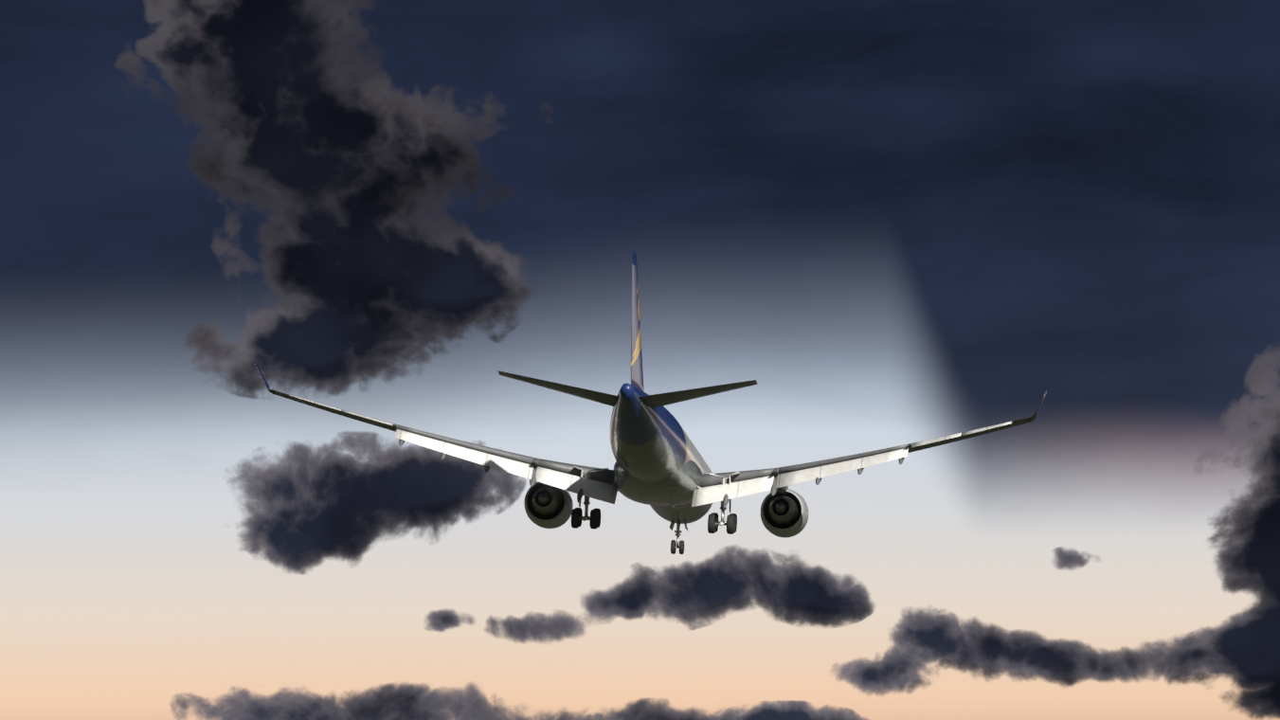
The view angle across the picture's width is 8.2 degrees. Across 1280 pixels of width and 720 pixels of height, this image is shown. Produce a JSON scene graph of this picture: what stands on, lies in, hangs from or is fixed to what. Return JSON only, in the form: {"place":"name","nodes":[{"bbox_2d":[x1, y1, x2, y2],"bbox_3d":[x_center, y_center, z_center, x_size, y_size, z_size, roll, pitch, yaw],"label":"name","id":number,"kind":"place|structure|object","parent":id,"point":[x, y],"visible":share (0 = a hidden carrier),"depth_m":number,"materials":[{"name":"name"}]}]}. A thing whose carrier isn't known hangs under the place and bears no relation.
{"place":"outdoors","nodes":[
{"label":"outdoors","id":0,"kind":"place"},
{"bbox_2d":[0,0,1279,719],"label":"sky","id":1,"kind":"structure","parent":0,"point":[904,222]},
{"bbox_2d":[253,250,1046,554],"bbox_3d":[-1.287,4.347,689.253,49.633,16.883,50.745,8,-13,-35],"label":"airplane","id":2,"kind":"object","parent":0,"point":[661,468],"visible":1,"depth_m":691.68,"materials":[{"name":"paint"}]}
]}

